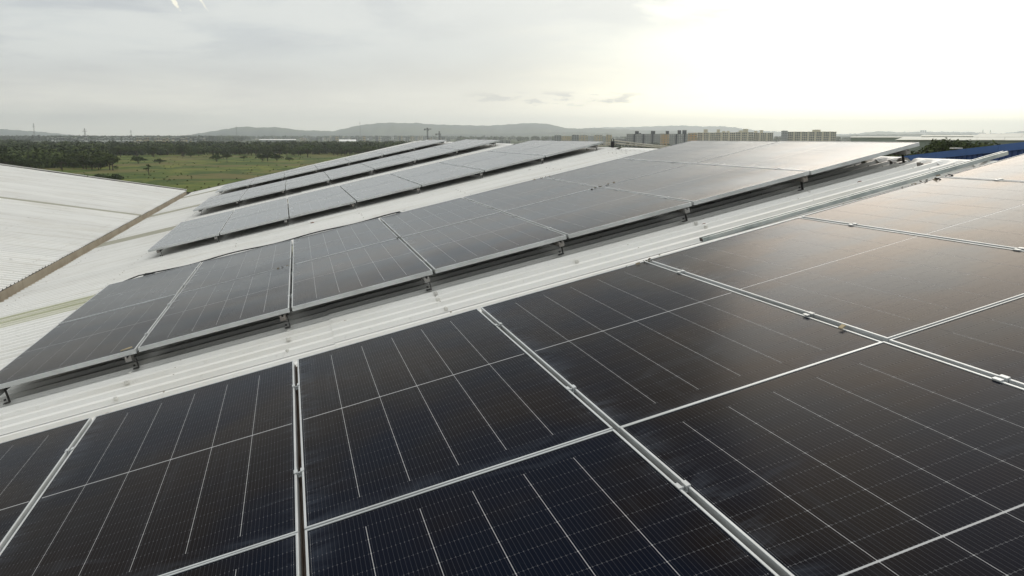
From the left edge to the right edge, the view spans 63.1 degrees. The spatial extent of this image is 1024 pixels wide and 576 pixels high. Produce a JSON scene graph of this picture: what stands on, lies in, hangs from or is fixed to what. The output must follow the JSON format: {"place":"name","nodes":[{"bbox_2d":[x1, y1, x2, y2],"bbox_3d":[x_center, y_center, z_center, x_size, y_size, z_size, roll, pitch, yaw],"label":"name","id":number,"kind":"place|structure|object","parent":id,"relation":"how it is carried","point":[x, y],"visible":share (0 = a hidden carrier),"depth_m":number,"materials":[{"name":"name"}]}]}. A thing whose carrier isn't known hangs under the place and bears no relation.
{"place":"outdoors","nodes":[
{"label":"outdoors","id":0,"kind":"place"},
{"bbox_2d":[0,129,75,135],"bbox_3d":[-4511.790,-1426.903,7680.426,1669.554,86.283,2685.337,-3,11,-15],"label":"hills","id":1,"kind":"structure","parent":0,"point":[4,132],"depth_m":7217.41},
{"bbox_2d":[32,139,850,215],"bbox_3d":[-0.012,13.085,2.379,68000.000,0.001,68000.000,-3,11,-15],"label":"ground","id":2,"kind":"structure","parent":0,"point":[212,175],"depth_m":357.65,"materials":[{"name":"plant"}]},
{"bbox_2d":[0,153,16,163],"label":"bushy tree","id":3,"kind":"object","parent":2,"relation":"on","point":[4,158],"visible":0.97,"depth_m":310.95,"materials":[{"name":"green plant"}]},
{"bbox_2d":[67,152,95,168],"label":"acacia tree","id":4,"kind":"object","parent":2,"relation":"on","point":[82,155],"visible":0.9,"depth_m":341.62,"materials":[{"name":"green plant"}]},
{"bbox_2d":[79,173,123,179],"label":"bush","id":5,"kind":"object","parent":2,"relation":"on","point":[115,176],"visible":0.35,"depth_m":255.82,"materials":[{"name":"green plant"}]},
{"bbox_2d":[0,139,410,167],"bbox_3d":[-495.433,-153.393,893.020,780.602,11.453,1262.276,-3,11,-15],"label":"wood","id":6,"kind":"object","parent":2,"relation":"on","point":[45,154],"visible":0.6,"depth_m":601.59,"materials":[{"name":"green plant"}]},
{"bbox_2d":[83,154,347,190],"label":"rough grass","id":7,"kind":"structure","parent":2,"relation":"on","point":[206,169],"depth_m":299.35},
{"bbox_2d":[0,135,919,141],"bbox_3d":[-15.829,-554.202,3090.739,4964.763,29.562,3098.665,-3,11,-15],"label":"wood","id":8,"kind":"object","parent":2,"relation":"on","point":[198,137],"visible":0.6,"depth_m":2559.93,"materials":[{"name":"green plant"}]},
{"bbox_2d":[0,141,995,442],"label":"warehouse building","id":9,"kind":"structure","parent":2,"relation":"on","point":[70,243],"depth_m":7.69,"materials":[{"name":"paint"}]},
{"bbox_2d":[65,447,74,454],"bbox_3d":[-1.771,1.195,2.584,0.064,0.171,4.652,-16,13,-12],"label":"mounting rail","id":10,"kind":"object","parent":9,"relation":"on","point":[68,450],"visible":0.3,"depth_m":4.24,"materials":[{"name":"metal"}]},
{"bbox_2d":[0,417,91,551],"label":"solar panel","id":11,"kind":"object","parent":10,"relation":"on","point":[30,464],"visible":1,"depth_m":4.13,"materials":[{"name":"grey"}]},
{"bbox_2d":[0,361,300,575],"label":"solar panel","id":12,"kind":"object","parent":10,"relation":"on","point":[173,483],"visible":1,"depth_m":3.45,"materials":[{"name":"grey"}]},
{"bbox_2d":[166,533,301,575],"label":"solar panel","id":13,"kind":"object","parent":10,"relation":"on","point":[280,556],"visible":1,"depth_m":2.68,"materials":[{"name":"grey"}]},
{"bbox_2d":[124,267,198,369],"bbox_3d":[-3.405,0.145,8.459,0.114,0.171,4.652,-15,13,-11],"label":"mounting rail","id":14,"kind":"object","parent":9,"relation":"on","point":[128,358],"visible":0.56,"depth_m":6.33,"materials":[{"name":"metal"}]},
{"bbox_2d":[0,294,176,388],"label":"solar panel","id":15,"kind":"object","parent":14,"relation":"on","point":[82,342],"visible":0.99,"depth_m":6.94,"materials":[{"name":"grey"}]},
{"bbox_2d":[59,262,200,323],"bbox_3d":[-4.215,0.026,9.433,1.134,0.036,2.294,-15,13,-11],"label":"solar panel","id":16,"kind":"object","parent":14,"relation":"on","point":[139,290],"visible":0.99,"depth_m":9.23,"materials":[{"name":"grey"}]},
{"bbox_2d":[180,240,291,292],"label":"solar panel","id":17,"kind":"object","parent":14,"relation":"on","point":[239,265],"visible":1,"depth_m":9.51,"materials":[{"name":"grey"}]},
{"bbox_2d":[279,243,293,328],"bbox_3d":[-2.312,-0.154,8.689,0.114,0.171,4.652,-15,13,-11],"label":"mounting rail","id":18,"kind":"object","parent":9,"relation":"on","point":[283,317],"visible":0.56,"depth_m":6.57,"materials":[{"name":"metal"}]},
{"bbox_2d":[138,265,290,351],"bbox_3d":[-2.552,0.122,7.469,1.134,0.037,2.294,-15,13,-11],"label":"solar panel","id":19,"kind":"object","parent":18,"relation":"on","point":[221,306],"visible":1,"depth_m":7.12,"materials":[{"name":"grey"}]},
{"bbox_2d":[292,238,432,310],"bbox_3d":[-1.459,-0.176,7.699,1.134,0.037,2.294,-15,13,-11],"label":"solar panel","id":20,"kind":"object","parent":18,"relation":"on","point":[325,279],"visible":1,"depth_m":7.36,"materials":[{"name":"grey"}]},
{"bbox_2d":[292,365,306,575],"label":"mounting rail","id":21,"kind":"object","parent":9,"relation":"on","point":[302,530],"visible":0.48,"depth_m":3.29,"materials":[{"name":"metal"}]},
{"bbox_2d":[297,308,612,529],"bbox_3d":[-0.455,0.485,4.021,1.134,0.036,2.294,-16,13,-12],"label":"solar panel","id":22,"kind":"object","parent":21,"relation":"on","point":[396,415],"visible":1,"depth_m":3.58,"materials":[{"name":"grey"}]},
{"bbox_2d":[305,429,778,575],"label":"solar panel","id":23,"kind":"object","parent":21,"relation":"on","point":[612,502],"visible":1,"depth_m":2.52,"materials":[{"name":"grey"}]},
{"bbox_2d":[381,221,431,290],"bbox_3d":[-1.219,-0.453,8.919,0.114,0.171,4.652,-15,13,-11],"label":"mounting rail","id":24,"kind":"object","parent":9,"relation":"on","point":[425,279],"visible":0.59,"depth_m":6.80,"materials":[{"name":"metal"}]},
{"bbox_2d":[293,218,396,263],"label":"solar panel","id":25,"kind":"object","parent":24,"relation":"on","point":[340,240],"visible":1,"depth_m":9.72,"materials":[{"name":"grey"}]},
{"bbox_2d":[125,211,400,280],"bbox_3d":[-3.347,-0.475,10.853,3.928,0.980,0.415,-1,10,-8],"label":"black cable","id":26,"kind":"object","parent":25,"relation":"hanging from","point":[145,274],"visible":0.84,"depth_m":10.81,"materials":[{"name":"black rubber"}]},
{"bbox_2d":[380,198,500,239],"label":"solar panel","id":27,"kind":"object","parent":24,"relation":"on","point":[429,217],"visible":1,"depth_m":9.94,"materials":[{"name":"grey"}]},
{"bbox_2d":[401,212,566,272],"bbox_3d":[-0.366,-0.475,7.930,1.134,0.038,2.294,-15,13,-11],"label":"solar panel","id":28,"kind":"object","parent":24,"relation":"on","point":[464,243],"visible":1,"depth_m":7.59,"materials":[{"name":"grey"}]},
{"bbox_2d":[494,322,690,492],"bbox_3d":[0.407,0.584,3.062,0.065,0.171,4.652,-16,13,-12],"label":"mounting rail","id":29,"kind":"object","parent":9,"relation":"on","point":[684,486],"visible":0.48,"depth_m":2.54,"materials":[{"name":"metal"}]},
{"bbox_2d":[481,261,881,434],"bbox_3d":[0.635,0.183,4.261,1.134,0.035,2.294,-16,13,-12],"label":"solar panel","id":30,"kind":"object","parent":29,"relation":"on","point":[618,348],"visible":0.99,"depth_m":3.86,"materials":[{"name":"grey"}]},
{"bbox_2d":[620,341,1023,575],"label":"solar panel","id":31,"kind":"object","parent":29,"relation":"on","point":[883,458],"visible":1,"depth_m":2.45,"materials":[{"name":"grey"}]},
{"bbox_2d":[551,179,689,221],"bbox_3d":[0.967,-1.050,9.379,0.114,0.171,4.652,-15,13,-11],"label":"mounting rail","id":32,"kind":"object","parent":9,"relation":"on","point":[685,210],"visible":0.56,"depth_m":7.24,"materials":[{"name":"metal"}]},
{"bbox_2d":[463,178,596,211],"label":"solar panel","id":33,"kind":"object","parent":32,"relation":"on","point":[502,199],"visible":1,"depth_m":10.19,"materials":[{"name":"grey"}]},
{"bbox_2d":[503,187,691,237],"bbox_3d":[0.726,-0.773,8.160,1.134,0.035,2.294,-15,13,-11],"label":"solar panel","id":34,"kind":"object","parent":32,"relation":"on","point":[584,212],"visible":1,"depth_m":7.83,"materials":[{"name":"grey"}]},
{"bbox_2d":[630,159,807,190],"bbox_3d":[2.059,-1.349,9.609,0.114,0.171,4.652,-15,13,-11],"label":"mounting rail","id":35,"kind":"object","parent":9,"relation":"on","point":[801,180],"visible":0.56,"depth_m":7.48,"materials":[{"name":"metal"}]},
{"bbox_2d":[543,159,687,186],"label":"solar panel","id":36,"kind":"object","parent":35,"relation":"on","point":[609,172],"visible":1,"depth_m":10.44,"materials":[{"name":"grey"}]},
{"bbox_2d":[619,141,777,163],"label":"solar panel","id":37,"kind":"object","parent":35,"relation":"on","point":[690,152],"visible":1,"depth_m":10.66,"materials":[{"name":"grey"}]},
{"bbox_2d":[601,164,808,204],"bbox_3d":[1.819,-1.073,8.390,1.134,0.038,2.294,-15,13,-11],"label":"solar panel","id":38,"kind":"object","parent":35,"relation":"on","point":[694,184],"visible":1,"depth_m":8.06,"materials":[{"name":"grey"}]},
{"bbox_2d":[694,141,919,174],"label":"solar panel","id":39,"kind":"object","parent":35,"relation":"on","point":[813,157],"visible":1,"depth_m":8.31,"materials":[{"name":"grey"}]},
{"bbox_2d":[676,270,1010,382],"bbox_3d":[1.496,0.279,3.301,0.064,0.171,4.652,-16,13,-12],"label":"mounting rail","id":40,"kind":"object","parent":9,"relation":"on","point":[1002,377],"visible":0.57,"depth_m":2.76,"materials":[{"name":"metal"}]},
{"bbox_2d":[648,217,1023,342],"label":"solar panel","id":41,"kind":"object","parent":40,"relation":"on","point":[881,285],"visible":0.99,"depth_m":4.17,"materials":[{"name":"grey"}]},
{"bbox_2d":[889,296,1023,387],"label":"solar panel","id":42,"kind":"object","parent":40,"relation":"on","point":[988,341],"visible":0.99,"depth_m":3.11,"materials":[{"name":"grey"}]},
{"bbox_2d":[699,151,1007,241],"bbox_3d":[2.802,-0.754,6.715,2.860,0.034,0.061,-16,14,-12],"label":"cable channel","id":43,"kind":"object","parent":9,"relation":"on","point":[733,230],"visible":1,"depth_m":6.67,"materials":[{"name":"metal"}]},
{"bbox_2d":[848,223,1023,250],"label":"mounting rail","id":44,"kind":"object","parent":9,"relation":"on","point":[1018,249],"visible":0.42,"depth_m":4.00,"materials":[{"name":"metal"}]},
{"bbox_2d":[801,177,1023,248],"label":"solar panel","id":45,"kind":"object","parent":44,"relation":"on","point":[984,212],"visible":1,"depth_m":5.08,"materials":[{"name":"grey"}]},
{"bbox_2d":[626,131,660,147],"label":"apartment block","id":46,"kind":"structure","parent":2,"relation":"on","point":[638,137],"depth_m":1011.44,"materials":[{"name":"grey"}]},
{"bbox_2d":[669,130,687,144],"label":"apartment block","id":47,"kind":"structure","parent":2,"relation":"on","point":[678,138],"depth_m":1004.27,"materials":[{"name":"grey"}]},
{"bbox_2d":[697,129,714,140],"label":"apartment block","id":48,"kind":"structure","parent":2,"relation":"on","point":[705,136],"depth_m":1006.94,"materials":[{"name":"concrete"}]},
{"bbox_2d":[715,130,735,140],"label":"apartment block","id":49,"kind":"structure","parent":2,"relation":"on","point":[724,136],"depth_m":1008.62,"materials":[{"name":"concrete"}]},
{"bbox_2d":[735,129,753,140],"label":"apartment block","id":50,"kind":"structure","parent":2,"relation":"on","point":[744,135],"depth_m":996.17,"materials":[{"name":"concrete"}]},
{"bbox_2d":[599,143,891,155],"bbox_3d":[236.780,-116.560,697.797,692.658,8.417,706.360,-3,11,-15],"label":"wood","id":51,"kind":"object","parent":2,"relation":"on","point":[618,146],"visible":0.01,"depth_m":818.97,"materials":[{"name":"green plant"}]},
{"bbox_2d":[753,130,772,140],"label":"apartment block","id":52,"kind":"structure","parent":2,"relation":"on","point":[761,136],"depth_m":997.32,"materials":[{"name":"concrete"}]},
{"bbox_2d":[787,130,835,140],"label":"apartment block","id":53,"kind":"structure","parent":2,"relation":"on","point":[816,135],"depth_m":971.38,"materials":[{"name":"concrete"}]},
{"bbox_2d":[851,136,915,155],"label":"industrial shed","id":54,"kind":"structure","parent":2,"relation":"on","point":[873,139],"depth_m":562.08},
{"bbox_2d":[887,142,952,156],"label":"bushy tree","id":55,"kind":"object","parent":2,"relation":"on","point":[919,152],"visible":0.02,"depth_m":101.19,"materials":[{"name":"green plant"}]},
{"bbox_2d":[925,137,962,152],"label":"bushy tree","id":56,"kind":"object","parent":2,"relation":"on","point":[943,143],"visible":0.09,"depth_m":97.82,"materials":[{"name":"green plant"}]},
{"bbox_2d":[921,135,975,136],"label":"industrial shed","id":57,"kind":"structure","parent":2,"relation":"on","point":[948,135],"depth_m":459.54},
{"bbox_2d":[896,142,1023,161],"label":"blue shed","id":58,"kind":"structure","parent":2,"relation":"on","point":[1014,149],"depth_m":25.95,"materials":[{"name":"metal"}]},
{"bbox_2d":[896,137,1023,152],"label":"industrial shed","id":59,"kind":"structure","parent":2,"relation":"on","point":[923,142],"depth_m":230.30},
{"bbox_2d":[974,133,1023,136],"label":"industrial shed","id":60,"kind":"structure","parent":2,"relation":"on","point":[1000,135],"depth_m":278.49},
{"bbox_2d":[182,122,753,136],"bbox_3d":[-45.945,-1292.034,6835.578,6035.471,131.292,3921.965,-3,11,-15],"label":"hills","id":61,"kind":"structure","parent":0,"point":[393,129],"depth_m":6300.65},
{"bbox_2d":[0,0,1023,135],"label":"sky","id":62,"kind":"structure","parent":0,"point":[101,67],"materials":[{"name":"white"}]},
{"bbox_2d":[354,132,971,138],"bbox_3d":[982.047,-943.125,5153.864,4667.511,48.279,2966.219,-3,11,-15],"label":"hills","id":63,"kind":"structure","parent":0,"point":[540,134],"depth_m":5192.63,"materials":[{"name":"grey"}]},
{"bbox_2d":[578,125,1023,135],"bbox_3d":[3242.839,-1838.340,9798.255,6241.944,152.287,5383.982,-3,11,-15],"label":"hills","id":64,"kind":"structure","parent":0,"point":[712,129],"depth_m":9470.84,"materials":[{"name":"grey"}]},
{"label":"rail","id":65,"kind":"object","parent":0,"visible":0},
{"bbox_2d":[943,154,1023,181],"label":"solar panel","id":66,"kind":"object","parent":65,"relation":"on","point":[1010,169],"visible":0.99,"depth_m":5.79,"materials":[{"name":"grey"}]},
{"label":"rail","id":67,"kind":"object","parent":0,"visible":0},
{"bbox_2d":[148,220,226,251],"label":"solar panel","id":68,"kind":"object","parent":67,"relation":"on","point":[189,235],"visible":0.99,"depth_m":14.48,"materials":[{"name":"grey"}]},
{"bbox_2d":[168,210,233,233],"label":"solar panel","id":69,"kind":"object","parent":67,"relation":"on","point":[202,221],"visible":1,"depth_m":16.93,"materials":[{"name":"grey"}]},
{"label":"rail","id":70,"kind":"object","parent":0,"visible":0},
{"bbox_2d":[220,206,288,234],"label":"solar panel","id":71,"kind":"object","parent":70,"relation":"on","point":[255,219],"visible":1,"depth_m":14.73,"materials":[{"name":"grey"}]},
{"bbox_2d":[229,198,287,219],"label":"solar panel","id":72,"kind":"object","parent":70,"relation":"on","point":[258,208],"visible":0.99,"depth_m":17.15,"materials":[{"name":"grey"}]},
{"bbox_2d":[289,192,355,217],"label":"solar panel","id":73,"kind":"object","parent":70,"relation":"on","point":[319,204],"visible":1,"depth_m":14.98,"materials":[{"name":"grey"}]},
{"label":"rail","id":74,"kind":"object","parent":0,"visible":0},
{"bbox_2d":[340,174,401,192],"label":"solar panel","id":75,"kind":"object","parent":74,"relation":"on","point":[368,182],"visible":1,"depth_m":17.64,"materials":[{"name":"grey"}]},
{"bbox_2d":[347,179,420,201],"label":"solar panel","id":76,"kind":"object","parent":74,"relation":"on","point":[378,190],"visible":1,"depth_m":15.22,"materials":[{"name":"grey"}]},
{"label":"rail","id":77,"kind":"object","parent":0,"visible":0},
{"bbox_2d":[439,151,508,165],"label":"solar panel","id":78,"kind":"object","parent":77,"relation":"on","point":[458,161],"visible":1,"depth_m":18.17,"materials":[{"name":"grey"}]},
{"bbox_2d":[459,153,544,171],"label":"solar panel","id":79,"kind":"object","parent":77,"relation":"on","point":[497,162],"visible":1,"depth_m":15.72,"materials":[{"name":"grey"}]},
{"bbox_2d":[488,140,559,152],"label":"solar panel","id":80,"kind":"object","parent":77,"relation":"on","point":[522,146],"visible":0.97,"depth_m":18.42,"materials":[{"name":"grey"}]},
{"bbox_2d":[514,141,603,156],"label":"solar panel","id":81,"kind":"object","parent":77,"relation":"on","point":[556,148],"visible":0.99,"depth_m":15.96,"materials":[{"name":"grey"}]},
{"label":"rail","id":82,"kind":"object","parent":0,"visible":0},
{"bbox_2d":[193,194,243,210],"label":"solar panel","id":83,"kind":"object","parent":82,"relation":"on","point":[222,201],"visible":0.99,"depth_m":21.65,"materials":[{"name":"grey"}]},
{"bbox_2d":[203,189,247,202],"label":"solar panel","id":84,"kind":"object","parent":82,"relation":"on","point":[226,195],"visible":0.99,"depth_m":24.14,"materials":[{"name":"grey"}]},
{"bbox_2d":[240,184,285,200],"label":"solar panel","id":85,"kind":"object","parent":82,"relation":"on","point":[262,192],"visible":1,"depth_m":21.89,"materials":[{"name":"grey"}]},
{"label":"rail","id":86,"kind":"object","parent":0,"visible":0},
{"bbox_2d":[245,180,285,192],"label":"solar panel","id":87,"kind":"object","parent":86,"relation":"on","point":[270,185],"visible":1,"depth_m":24.36,"materials":[{"name":"grey"}]},
{"bbox_2d":[286,172,325,183],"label":"solar panel","id":88,"kind":"object","parent":86,"relation":"on","point":[305,177],"visible":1,"depth_m":24.63,"materials":[{"name":"grey"}]},
{"bbox_2d":[286,175,329,189],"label":"solar panel","id":89,"kind":"object","parent":86,"relation":"on","point":[306,182],"visible":1,"depth_m":22.13,"materials":[{"name":"grey"}]},
{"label":"rail","id":90,"kind":"object","parent":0,"visible":0},
{"bbox_2d":[324,163,364,174],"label":"solar panel","id":91,"kind":"object","parent":90,"relation":"on","point":[343,168],"visible":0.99,"depth_m":24.86,"materials":[{"name":"grey"}]},
{"bbox_2d":[328,166,373,179],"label":"solar panel","id":92,"kind":"object","parent":90,"relation":"on","point":[350,172],"visible":0.98,"depth_m":22.34,"materials":[{"name":"grey"}]},
{"bbox_2d":[361,155,403,165],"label":"solar panel","id":93,"kind":"object","parent":90,"relation":"on","point":[380,160],"visible":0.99,"depth_m":25.05,"materials":[{"name":"grey"}]},
{"bbox_2d":[367,157,416,169],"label":"solar panel","id":94,"kind":"object","parent":90,"relation":"on","point":[389,163],"visible":1,"depth_m":22.59,"materials":[{"name":"grey"}]},
{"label":"rail","id":95,"kind":"object","parent":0,"visible":0},
{"bbox_2d":[399,147,441,156],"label":"solar panel","id":96,"kind":"object","parent":95,"relation":"on","point":[418,151],"visible":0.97,"depth_m":25.34,"materials":[{"name":"grey"}]},
{"bbox_2d":[407,148,458,159],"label":"solar panel","id":97,"kind":"object","parent":95,"relation":"on","point":[433,153],"visible":0.99,"depth_m":22.83,"materials":[{"name":"grey"}]},
{"bbox_2d":[434,139,476,147],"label":"solar panel","id":98,"kind":"object","parent":95,"relation":"on","point":[455,143],"visible":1,"depth_m":25.67,"materials":[{"name":"grey"}]},
{"bbox_2d":[447,140,499,149],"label":"solar panel","id":99,"kind":"object","parent":95,"relation":"on","point":[471,144],"visible":1,"depth_m":23.06,"materials":[{"name":"grey"}]},
{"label":"rail","id":100,"kind":"object","parent":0,"visible":0},
{"bbox_2d":[215,181,250,192],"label":"solar panel","id":101,"kind":"object","parent":100,"relation":"on","point":[233,186],"visible":1,"depth_m":28.70,"materials":[{"name":"grey"}]},
{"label":"rail","id":102,"kind":"object","parent":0,"visible":0},
{"bbox_2d":[250,174,283,184],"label":"solar panel","id":103,"kind":"object","parent":102,"relation":"on","point":[267,179],"visible":1,"depth_m":28.92,"materials":[{"name":"grey"}]},
{"bbox_2d":[284,167,317,176],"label":"solar panel","id":104,"kind":"object","parent":102,"relation":"on","point":[300,171],"visible":1,"depth_m":29.16,"materials":[{"name":"grey"}]},
{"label":"rail","id":105,"kind":"object","parent":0,"visible":0},
{"bbox_2d":[317,160,350,169],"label":"solar panel","id":106,"kind":"object","parent":105,"relation":"on","point":[333,164],"visible":1,"depth_m":29.37,"materials":[{"name":"grey"}]},
{"label":"rail","id":107,"kind":"object","parent":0,"visible":0},
{"bbox_2d":[348,153,382,161],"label":"solar panel","id":108,"kind":"object","parent":107,"relation":"on","point":[365,157],"visible":0.99,"depth_m":29.63,"materials":[{"name":"grey"}]},
{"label":"rail","id":109,"kind":"object","parent":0,"visible":0},
{"bbox_2d":[379,147,415,154],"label":"solar panel","id":110,"kind":"object","parent":109,"relation":"on","point":[395,150],"visible":0.99,"depth_m":29.84,"materials":[{"name":"grey"}]},
{"bbox_2d":[407,140,446,147],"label":"solar panel","id":111,"kind":"object","parent":109,"relation":"on","point":[427,143],"visible":1,"depth_m":30.11,"materials":[{"name":"grey"}]},
{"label":"rail","id":112,"kind":"object","parent":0,"visible":0},
{"bbox_2d":[390,162,455,178],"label":"solar panel","id":113,"kind":"object","parent":112,"relation":"on","point":[411,172],"visible":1,"depth_m":17.89,"materials":[{"name":"grey"}]},
{"bbox_2d":[404,166,483,186],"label":"solar panel","id":114,"kind":"object","parent":112,"relation":"on","point":[439,176],"visible":1,"depth_m":15.48,"materials":[{"name":"grey"}]},
{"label":"rail","id":115,"kind":"object","parent":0,"visible":0},
{"bbox_2d":[288,186,344,204],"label":"solar panel","id":116,"kind":"object","parent":115,"relation":"on","point":[314,195],"visible":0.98,"depth_m":17.43,"materials":[{"name":"grey"}]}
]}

